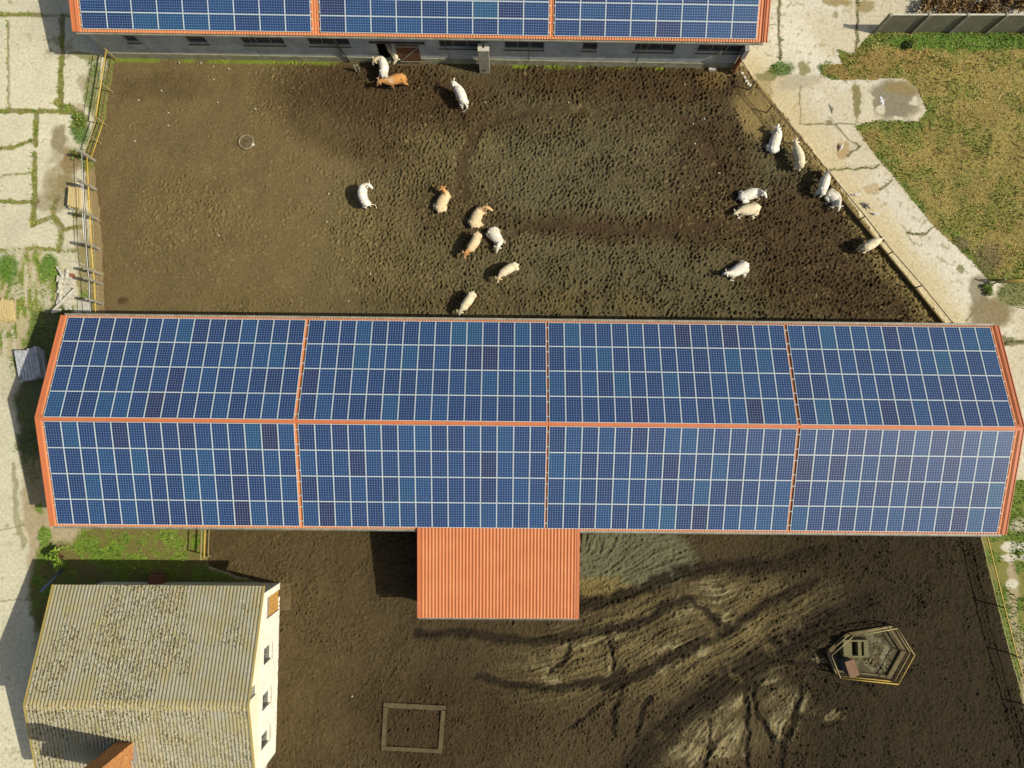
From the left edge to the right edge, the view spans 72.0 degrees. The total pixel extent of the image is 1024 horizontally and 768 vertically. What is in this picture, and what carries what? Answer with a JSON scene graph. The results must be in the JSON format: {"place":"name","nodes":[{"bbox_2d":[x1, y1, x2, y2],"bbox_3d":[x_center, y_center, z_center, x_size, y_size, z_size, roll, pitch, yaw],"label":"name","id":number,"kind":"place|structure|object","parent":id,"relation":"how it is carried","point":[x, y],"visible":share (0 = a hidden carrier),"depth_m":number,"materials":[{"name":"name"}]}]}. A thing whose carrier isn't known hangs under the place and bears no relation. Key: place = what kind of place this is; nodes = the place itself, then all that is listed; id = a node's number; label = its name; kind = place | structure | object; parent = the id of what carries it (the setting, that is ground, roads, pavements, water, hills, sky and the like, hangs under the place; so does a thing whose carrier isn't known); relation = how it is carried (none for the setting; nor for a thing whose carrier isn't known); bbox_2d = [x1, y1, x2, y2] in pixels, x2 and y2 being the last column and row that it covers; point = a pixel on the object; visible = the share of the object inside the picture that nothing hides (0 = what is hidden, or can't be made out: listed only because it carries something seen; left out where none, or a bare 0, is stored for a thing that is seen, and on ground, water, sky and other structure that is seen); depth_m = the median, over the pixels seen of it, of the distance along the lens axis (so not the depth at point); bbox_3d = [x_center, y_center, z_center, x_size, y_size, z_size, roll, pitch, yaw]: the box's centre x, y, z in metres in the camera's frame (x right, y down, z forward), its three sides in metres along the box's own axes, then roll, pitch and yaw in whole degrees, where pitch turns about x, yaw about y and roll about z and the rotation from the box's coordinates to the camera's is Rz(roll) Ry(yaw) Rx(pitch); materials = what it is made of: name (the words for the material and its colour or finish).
{"place":"outdoors","nodes":[
{"label":"outdoors","id":0,"kind":"place"},
{"bbox_2d":[0,0,392,767],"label":"concrete pavement","id":1,"kind":"structure","parent":0,"point":[30,68],"depth_m":49.58,"materials":[{"name":"beige concrete"}]},
{"bbox_2d":[0,298,15,321],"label":"timber stack","id":2,"kind":"object","parent":1,"relation":"on","point":[7,313],"visible":1,"depth_m":49.07,"materials":[{"name":"beige wood"}]},
{"bbox_2d":[14,300,16,314],"bbox_3d":[-34.951,-5.234,49.394,0.382,0.080,1.252,-3,86,-1],"label":"timber stack","id":3,"kind":"object","parent":1,"relation":"on","point":[15,307],"visible":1,"depth_m":49.37,"materials":[{"name":"beige wood"}]},
{"bbox_2d":[14,346,44,381],"bbox_3d":[-33.424,-1.362,48.918,1.600,0.620,2.279,-13,86,-1],"label":"sheet stack","id":4,"kind":"object","parent":1,"relation":"on","point":[28,364],"visible":0.99,"depth_m":48.62,"materials":[{"name":"grey metal"}]},
{"bbox_2d":[40,569,63,592],"bbox_3d":[-30.638,13.078,46.953,0.173,2.658,1.097,-15,86,-1],"label":"leaning pipe","id":5,"kind":"object","parent":1,"relation":"on","point":[51,580],"visible":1,"depth_m":46.80,"materials":[{"name":"grey metal"}]},
{"bbox_2d":[45,546,65,571],"bbox_3d":[-30.796,11.735,47.661,1.628,1.496,1.248,39,87,2],"label":"tall weed","id":6,"kind":"object","parent":1,"relation":"on","point":[52,554],"visible":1,"depth_m":47.45,"materials":[{"name":"green plant"}]},
{"bbox_2d":[62,272,76,309],"bbox_3d":[-31.246,-6.574,49.499,1.281,0.330,2.847,0,86,0],"label":"rubble","id":7,"kind":"object","parent":1,"relation":"on","point":[67,289],"visible":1,"depth_m":49.44,"materials":[{"name":"concrete"}]},
{"bbox_2d":[58,290,62,301],"bbox_3d":[-31.571,-6.175,49.287,0.185,0.205,0.819,4,86,0],"label":"concrete piece","id":8,"kind":"object","parent":7,"relation":"on","point":[60,295],"visible":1,"depth_m":49.21,"materials":[{"name":"grey concrete"}]},
{"bbox_2d":[52,288,76,309],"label":"concrete beam","id":9,"kind":"structure","parent":7,"relation":"on","point":[65,298],"depth_m":49.14,"materials":[{"name":"grey concrete"}]},
{"bbox_2d":[51,308,61,313],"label":"concrete beam","id":10,"kind":"structure","parent":9,"relation":"on","point":[56,310],"depth_m":49.01,"materials":[{"name":"grey concrete"}]},
{"bbox_2d":[65,270,69,277],"bbox_3d":[-31.231,-7.723,49.475,0.185,0.192,0.596,7,86,0],"label":"concrete piece","id":11,"kind":"object","parent":7,"relation":"on","point":[67,273],"visible":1,"depth_m":49.39,"materials":[{"name":"grey concrete"}]},
{"bbox_2d":[67,186,82,209],"bbox_3d":[-30.765,-13.099,49.685,0.739,0.640,1.526,2,86,0],"label":"timber stack","id":12,"kind":"object","parent":1,"relation":"on","point":[74,201],"visible":0.94,"depth_m":49.39,"materials":[{"name":"beige wood"}]},
{"bbox_2d":[70,147,83,160],"bbox_3d":[-30.936,-16.350,50.122,1.042,0.453,0.941,0,86,0],"label":"weed clump","id":13,"kind":"object","parent":1,"relation":"on","point":[75,153],"visible":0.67,"depth_m":50.08,"materials":[{"name":"green plant"}]},
{"bbox_2d":[71,112,87,126],"bbox_3d":[-30.800,-18.944,50.231,0.887,0.588,1.206,-35,87,-3],"label":"weed clump","id":14,"kind":"object","parent":1,"relation":"on","point":[80,117],"visible":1,"depth_m":50.14,"materials":[{"name":"green plant"}]},
{"bbox_2d":[78,299,88,312],"bbox_3d":[-30.072,-5.483,49.462,0.774,0.050,1.010,-3,86,-1],"label":"sheet stack","id":15,"kind":"object","parent":1,"relation":"on","point":[83,303],"visible":0.87,"depth_m":49.44,"materials":[{"name":"concrete"}]},
{"bbox_2d":[148,573,166,583],"bbox_3d":[-24.120,13.351,47.908,0.900,0.750,0.840,0,86,0],"label":"rusty crate","id":16,"kind":"object","parent":1,"relation":"on","point":[156,578],"visible":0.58,"depth_m":47.56,"materials":[{"name":"brown metal"}]},
{"bbox_2d":[0,0,1023,691],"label":"grass","id":17,"kind":"structure","parent":1,"relation":"on","point":[72,126],"depth_m":50.26,"materials":[{"name":"green plant"}]},
{"bbox_2d":[39,350,46,375],"bbox_3d":[-32.725,-1.434,49.044,0.547,0.290,1.849,-11,86,-1],"label":"sheet stack","id":18,"kind":"object","parent":17,"relation":"on","point":[43,359],"visible":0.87,"depth_m":48.94,"materials":[{"name":"grey metal"}]},
{"bbox_2d":[69,0,770,75],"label":"cattle barn","id":19,"kind":"structure","parent":0,"point":[317,44],"depth_m":48.92,"materials":[{"name":"metal"}]},
{"bbox_2d":[123,35,141,43],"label":"window","id":20,"kind":"structure","parent":19,"relation":"in","point":[128,37],"depth_m":48.59,"materials":[{"name":"glass"}]},
{"bbox_2d":[79,0,312,31],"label":"solar array","id":21,"kind":"object","parent":19,"relation":"on","point":[269,16],"visible":1,"depth_m":46.13,"materials":[{"name":"glass"}]},
{"bbox_2d":[185,36,209,45],"bbox_3d":[-21.691,-23.677,48.419,1.451,1.050,0.265,1,86,0],"label":"window","id":22,"kind":"structure","parent":19,"relation":"in","point":[190,38],"depth_m":48.61,"materials":[{"name":"glass"}]},
{"bbox_2d":[240,37,286,46],"bbox_3d":[-17.147,-23.612,48.448,3.024,1.050,0.269,1,86,0],"label":"window","id":23,"kind":"structure","parent":19,"relation":"in","point":[245,39],"depth_m":48.71,"materials":[{"name":"glass"}]},
{"bbox_2d":[307,38,351,47],"bbox_3d":[-12.616,-23.546,48.477,2.955,1.050,0.269,1,86,0],"label":"window","id":24,"kind":"structure","parent":19,"relation":"in","point":[324,41],"depth_m":48.72,"materials":[{"name":"glass"}]},
{"bbox_2d":[385,44,399,64],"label":"cow","id":25,"kind":"object","parent":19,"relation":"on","point":[391,53],"visible":0.66,"depth_m":49.79},
{"bbox_2d":[395,45,421,62],"bbox_3d":[-7.293,-23.231,49.687,1.630,2.230,0.109,1,86,0],"label":"sliding door","id":26,"kind":"structure","parent":19,"relation":"in","point":[412,55],"depth_m":49.56,"materials":[{"name":"brown wood"}]},
{"bbox_2d":[318,0,550,35],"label":"solar array","id":27,"kind":"object","parent":19,"relation":"on","point":[478,17],"visible":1,"depth_m":46.20,"materials":[{"name":"glass"}]},
{"bbox_2d":[439,40,480,49],"bbox_3d":[-3.581,-23.412,48.533,3.000,1.050,0.269,1,86,0],"label":"window","id":28,"kind":"structure","parent":19,"relation":"in","point":[450,43],"depth_m":48.75,"materials":[{"name":"glass"}]},
{"bbox_2d":[504,41,543,51],"bbox_3d":[0.842,-23.347,48.561,2.820,1.050,0.269,1,86,0],"label":"window","id":29,"kind":"structure","parent":19,"relation":"in","point":[508,44],"depth_m":48.77,"materials":[{"name":"glass"}]},
{"bbox_2d":[581,43,597,52],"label":"window","id":30,"kind":"structure","parent":19,"relation":"in","point":[585,45],"depth_m":48.77,"materials":[{"name":"glass"}]},
{"bbox_2d":[633,44,675,53],"bbox_3d":[9.860,-23.214,48.618,2.901,1.050,0.269,1,86,0],"label":"window","id":31,"kind":"structure","parent":19,"relation":"in","point":[663,47],"depth_m":48.81,"materials":[{"name":"glass"}]},
{"bbox_2d":[553,0,760,38],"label":"solar array","id":32,"kind":"object","parent":19,"relation":"on","point":[720,19],"visible":1,"depth_m":46.27,"materials":[{"name":"glass"}]},
{"bbox_2d":[695,45,742,54],"bbox_3d":[14.359,-23.148,48.646,3.200,1.050,0.270,1,86,0],"label":"window","id":33,"kind":"structure","parent":19,"relation":"in","point":[720,48],"depth_m":48.88,"materials":[{"name":"glass"}]},
{"bbox_2d":[91,58,945,322],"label":"mud yard","id":34,"kind":"structure","parent":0,"point":[609,192],"depth_m":50.24,"materials":[{"name":"brown soil"}]},
{"bbox_2d":[238,134,254,149],"bbox_3d":[-18.983,-17.299,50.344,1.185,0.146,1.130,0,86,0],"label":"manhole","id":35,"kind":"object","parent":34,"relation":"on","point":[245,141],"visible":1,"depth_m":50.34,"materials":[{"name":"concrete"}]},
{"bbox_2d":[357,180,376,208],"bbox_3d":[-10.224,-13.191,49.509,1.162,1.420,1.866,-8,86,-1],"label":"cow","id":36,"kind":"object","parent":34,"relation":"on","point":[362,194],"visible":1,"depth_m":48.98},
{"bbox_2d":[371,56,388,78],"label":"cow","id":37,"kind":"object","parent":34,"relation":"on","point":[383,66],"visible":0.88,"depth_m":49.62},
{"bbox_2d":[376,73,407,89],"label":"cow","id":38,"kind":"object","parent":34,"relation":"on","point":[394,79],"visible":1,"depth_m":49.58},
{"bbox_2d":[432,185,450,214],"bbox_3d":[-4.936,-12.955,49.604,1.215,1.229,1.838,33,86,2],"label":"cow","id":39,"kind":"object","parent":34,"relation":"on","point":[439,205],"visible":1,"depth_m":49.55},
{"bbox_2d":[450,78,468,111],"bbox_3d":[-3.650,-20.479,49.959,0.748,1.622,2.140,-25,87,-2],"label":"cow","id":40,"kind":"object","parent":34,"relation":"on","point":[460,93],"visible":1,"depth_m":49.45},
{"bbox_2d":[456,291,476,316],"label":"cow","id":41,"kind":"object","parent":34,"relation":"on","point":[468,300],"visible":1,"depth_m":48.56},
{"bbox_2d":[462,231,481,258],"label":"cow","id":42,"kind":"object","parent":34,"relation":"on","point":[473,243],"visible":1,"depth_m":48.80},
{"bbox_2d":[467,203,492,229],"bbox_3d":[-2.341,-11.845,49.636,1.178,1.048,2.051,37,87,2],"label":"cow","id":43,"kind":"object","parent":34,"relation":"on","point":[475,218],"visible":1,"depth_m":49.49},
{"bbox_2d":[478,43,489,73],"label":"masonry pier","id":44,"kind":"structure","parent":34,"relation":"on","point":[484,58],"depth_m":48.85,"materials":[{"name":"concrete"}]},
{"bbox_2d":[486,226,505,252],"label":"cow","id":45,"kind":"object","parent":34,"relation":"on","point":[493,234],"visible":1,"depth_m":49.41},
{"bbox_2d":[494,262,518,282],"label":"cow","id":46,"kind":"object","parent":34,"relation":"on","point":[507,269],"visible":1,"depth_m":48.74},
{"bbox_2d":[708,66,715,70],"bbox_3d":[14.454,-22.772,50.911,0.560,0.280,0.240,0,86,0],"label":"stone block","id":47,"kind":"object","parent":34,"relation":"on","point":[711,68],"depth_m":50.78,"materials":[{"name":"stone"}]},
{"bbox_2d":[722,260,749,280],"bbox_3d":[15.847,-7.894,49.516,2.166,1.012,1.166,-29,87,-2],"label":"cow","id":48,"kind":"object","parent":34,"relation":"on","point":[741,267],"visible":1,"depth_m":49.38},
{"bbox_2d":[732,202,760,219],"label":"cow","id":49,"kind":"object","parent":34,"relation":"on","point":[752,209],"visible":1,"depth_m":49.70},
{"bbox_2d":[736,188,766,203],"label":"cow","id":50,"kind":"object","parent":34,"relation":"on","point":[745,196],"visible":0.98,"depth_m":49.75},
{"bbox_2d":[763,123,781,153],"bbox_3d":[18.826,-17.474,50.163,1.202,1.080,2.046,26,86,1],"label":"cow","id":51,"kind":"object","parent":34,"relation":"on","point":[772,146],"visible":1,"depth_m":50.03},
{"bbox_2d":[789,137,806,172],"bbox_3d":[20.136,-16.226,49.961,0.916,1.377,2.209,-21,86,-2],"label":"cow","id":52,"kind":"object","parent":34,"relation":"on","point":[797,152],"visible":1,"depth_m":49.43},
{"bbox_2d":[814,170,831,197],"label":"cow","id":53,"kind":"object","parent":34,"relation":"on","point":[824,182],"visible":1,"depth_m":49.29},
{"bbox_2d":[824,188,842,211],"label":"cow","id":54,"kind":"object","parent":34,"relation":"on","point":[832,196],"visible":0.98,"depth_m":49.79},
{"bbox_2d":[855,235,885,253],"bbox_3d":[25.209,-9.798,49.566,1.990,1.357,0.683,-28,87,-2],"label":"cow","id":55,"kind":"object","parent":34,"relation":"on","point":[868,245],"visible":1,"depth_m":49.02},
{"bbox_2d":[816,170,943,322],"bbox_3d":[26.502,-9.226,50.007,0.115,0.460,15.275,-38,87,-3],"label":"fence","id":56,"kind":"object","parent":34,"relation":"on","point":[889,257],"visible":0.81,"depth_m":49.90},
{"bbox_2d":[206,530,1023,767],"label":"mud ground","id":57,"kind":"structure","parent":0,"point":[685,651],"depth_m":48.13,"materials":[{"name":"brown soil"}]},
{"bbox_2d":[280,583,290,609],"bbox_3d":[-15.492,14.542,48.266,0.720,0.200,1.840,-1,86,0],"label":"door slab","id":58,"kind":"structure","parent":57,"relation":"on","point":[283,601],"depth_m":48.16,"materials":[{"name":"brown wood"}]},
{"bbox_2d":[381,702,445,752],"bbox_3d":[-6.673,23.251,47.766,4.205,0.330,3.126,3,86,0],"label":"pit frame","id":59,"kind":"object","parent":57,"relation":"on","point":[387,705],"visible":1,"depth_m":47.62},
{"bbox_2d":[823,624,914,684],"bbox_3d":[24.183,18.293,47.831,5.658,1.330,3.726,0,86,0],"label":"slurry pen","id":60,"kind":"object","parent":57,"relation":"on","point":[854,646],"visible":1,"depth_m":48.11,"materials":[{"name":"yellow paint"}]},
{"bbox_2d":[837,656,858,677],"bbox_3d":[22.616,18.978,47.487,0.660,1.300,1.100,-17,86,-2],"label":"steel cabinet","id":61,"kind":"object","parent":60,"relation":"on","point":[848,666],"visible":0.94,"depth_m":46.86,"materials":[{"name":"metal"}]},
{"bbox_2d":[736,0,1023,702],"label":"concrete path","id":62,"kind":"structure","parent":0,"point":[824,114],"depth_m":50.69,"materials":[{"name":"grey concrete"}]},
{"bbox_2d":[915,0,954,13],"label":"withered bush","id":63,"kind":"object","parent":62,"relation":"on","point":[926,4],"visible":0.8,"depth_m":50.82,"materials":[{"name":"brown plant"}]},
{"bbox_2d":[936,0,990,13],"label":"withered bush","id":64,"kind":"object","parent":62,"relation":"on","point":[966,4],"visible":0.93,"depth_m":50.86,"materials":[{"name":"brown plant"}]},
{"bbox_2d":[966,0,1004,13],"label":"withered bush","id":65,"kind":"object","parent":62,"relation":"on","point":[978,9],"visible":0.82,"depth_m":50.85,"materials":[{"name":"brown plant"}]},
{"bbox_2d":[981,282,994,296],"bbox_3d":[33.710,-6.705,49.923,0.933,0.465,1.077,0,86,0],"label":"weed clump","id":66,"kind":"object","parent":62,"relation":"on","point":[988,290],"visible":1,"depth_m":49.87,"materials":[{"name":"green plant"}]},
{"bbox_2d":[995,0,1019,13],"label":"withered bush","id":67,"kind":"object","parent":62,"relation":"on","point":[1007,3],"visible":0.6,"depth_m":51.04,"materials":[{"name":"brown plant"}]},
{"bbox_2d":[1013,0,1023,13],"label":"withered bush","id":68,"kind":"object","parent":62,"relation":"on","point":[1020,4],"visible":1,"depth_m":50.93,"materials":[{"name":"brown plant"}]},
{"bbox_2d":[822,32,1023,283],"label":"field","id":69,"kind":"structure","parent":0,"point":[983,118],"depth_m":50.85,"materials":[{"name":"green plant"}]},
{"bbox_2d":[902,40,913,49],"bbox_3d":[28.767,-24.558,51.100,0.856,0.488,0.697,-28,87,-2],"label":"weed clump","id":70,"kind":"object","parent":69,"relation":"on","point":[908,44],"visible":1,"depth_m":51.04,"materials":[{"name":"green plant"}]},
{"label":"ground","id":71,"kind":"structure","parent":0,"visible":0},
{"bbox_2d":[76,149,103,313],"bbox_3d":[-29.254,-10.201,49.016,0.335,2.304,11.831,-6,86,-1],"label":"post fence","id":72,"kind":"object","parent":71,"relation":"on","point":[84,213],"visible":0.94,"depth_m":48.80,"materials":[{"name":"yellow paint"}]},
{"bbox_2d":[84,46,116,157],"bbox_3d":[-28.936,-19.672,49.720,0.528,2.201,7.654,10,86,0],"label":"pipe fence","id":73,"kind":"object","parent":71,"relation":"on","point":[106,51],"visible":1,"depth_m":49.35,"materials":[{"name":"metal"}]},
{"bbox_2d":[23,582,279,767],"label":"farmhouse","id":74,"kind":"object","parent":71,"relation":"on","point":[147,675],"visible":1,"depth_m":42.75,"materials":[{"name":"paint"}]},
{"bbox_2d":[250,685,254,698],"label":"window","id":75,"kind":"structure","parent":74,"relation":"in","point":[253,688],"depth_m":43.57,"materials":[{"name":"paint"}]},
{"bbox_2d":[261,725,270,746],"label":"window","id":76,"kind":"structure","parent":74,"relation":"in","point":[264,737],"depth_m":46.04,"materials":[{"name":"paint"}]},
{"bbox_2d":[262,686,271,708],"bbox_3d":[-15.975,20.423,45.677,0.309,1.550,1.089,0,86,0],"label":"window","id":77,"kind":"structure","parent":74,"relation":"in","point":[265,697],"depth_m":46.19,"materials":[{"name":"paint"}]},
{"bbox_2d":[264,641,272,661],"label":"window","id":78,"kind":"structure","parent":74,"relation":"in","point":[266,651],"depth_m":46.31,"materials":[{"name":"paint"}]},
{"bbox_2d":[269,591,278,615],"bbox_3d":[-16.002,14.647,47.247,0.050,1.890,1.347,0,86,0],"label":"door","id":79,"kind":"structure","parent":74,"relation":"in","point":[273,599],"depth_m":47.20,"materials":[{"name":"orange wood"}]},
{"bbox_2d":[200,530,210,559],"bbox_3d":[-20.701,10.568,47.827,0.122,1.947,2.480,0,86,0],"label":"pipe fence","id":80,"kind":"object","parent":71,"relation":"on","point":[204,557],"visible":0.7,"depth_m":47.38,"materials":[{"name":"yellow metal"}]},
{"bbox_2d":[417,527,579,620],"bbox_3d":[-0.866,12.232,46.614,10.348,4.425,6.017,1,86,0],"label":"lean to","id":81,"kind":"object","parent":71,"relation":"on","point":[497,573],"visible":1,"depth_m":44.90,"materials":[{"name":"metal"}]},
{"bbox_2d":[34,313,1023,536],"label":"solar barn","id":82,"kind":"structure","parent":71,"relation":"on","point":[1017,443],"depth_m":44.58,"materials":[{"name":"metal"}]},
{"bbox_2d":[43,421,300,525],"bbox_3d":[-20.995,5.623,43.793,15.446,0.085,6.720,1,102,0],"label":"solar array","id":83,"kind":"object","parent":82,"relation":"on","point":[169,473],"visible":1,"depth_m":43.74,"materials":[{"name":"glass"}]},
{"bbox_2d":[43,317,306,419],"bbox_3d":[-20.928,-1.050,44.200,15.446,0.085,6.720,1,70,0],"label":"solar array","id":84,"kind":"object","parent":82,"relation":"on","point":[185,368],"visible":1,"depth_m":44.12,"materials":[{"name":"glass"}]},
{"bbox_2d":[297,424,547,528],"bbox_3d":[-5.517,5.785,43.895,15.446,0.085,6.720,1,102,0],"label":"solar array","id":85,"kind":"object","parent":82,"relation":"on","point":[446,494],"visible":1,"depth_m":43.84,"materials":[{"name":"glass"}]},
{"bbox_2d":[297,320,547,421],"bbox_3d":[-5.450,-0.888,44.302,15.446,0.085,6.720,1,70,0],"label":"solar array","id":86,"kind":"object","parent":82,"relation":"on","point":[508,374],"visible":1,"depth_m":44.22,"materials":[{"name":"glass"}]},
{"bbox_2d":[546,426,797,530],"bbox_3d":[9.868,5.946,43.996,15.446,0.085,6.720,1,102,0],"label":"solar array","id":87,"kind":"object","parent":82,"relation":"on","point":[742,477],"visible":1,"depth_m":43.94,"materials":[{"name":"glass"}]},
{"bbox_2d":[547,322,797,424],"bbox_3d":[9.935,-0.727,44.403,15.446,0.085,6.720,1,70,0],"label":"solar array","id":88,"kind":"object","parent":82,"relation":"on","point":[729,374],"visible":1,"depth_m":44.32,"materials":[{"name":"glass"}]},
{"bbox_2d":[786,325,1014,426],"bbox_3d":[24.368,-0.576,44.498,13.413,0.085,6.720,1,70,0],"label":"solar array","id":89,"kind":"object","parent":82,"relation":"on","point":[896,376],"visible":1,"depth_m":44.41,"materials":[{"name":"glass"}]},
{"bbox_2d":[789,429,1014,532],"bbox_3d":[24.300,6.097,44.091,13.413,0.085,6.720,1,102,0],"label":"solar array","id":90,"kind":"object","parent":82,"relation":"on","point":[875,480],"visible":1,"depth_m":44.03,"materials":[{"name":"glass"}]},
{"bbox_2d":[740,61,953,322],"bbox_3d":[23.648,-12.957,49.997,0.407,1.493,25.075,-37,87,-3],"label":"pipe fence","id":91,"kind":"object","parent":71,"relation":"on","point":[753,84],"visible":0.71,"depth_m":49.60,"materials":[{"name":"grey metal"}]},
{"bbox_2d":[873,13,1023,33],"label":"slab fence","id":92,"kind":"object","parent":71,"relation":"on","point":[948,23],"visible":1,"depth_m":50.22,"materials":[{"name":"concrete"}]},
{"bbox_2d":[981,537,1023,705],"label":"pipe fence","id":93,"kind":"object","parent":71,"relation":"on","point":[998,606],"visible":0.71,"depth_m":47.63,"materials":[{"name":"metal"}]},
{"bbox_2d":[992,279,1023,283],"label":"barrier","id":94,"kind":"object","parent":71,"relation":"on","point":[1012,280],"visible":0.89,"depth_m":49.47,"materials":[{"name":"yellow metal"}]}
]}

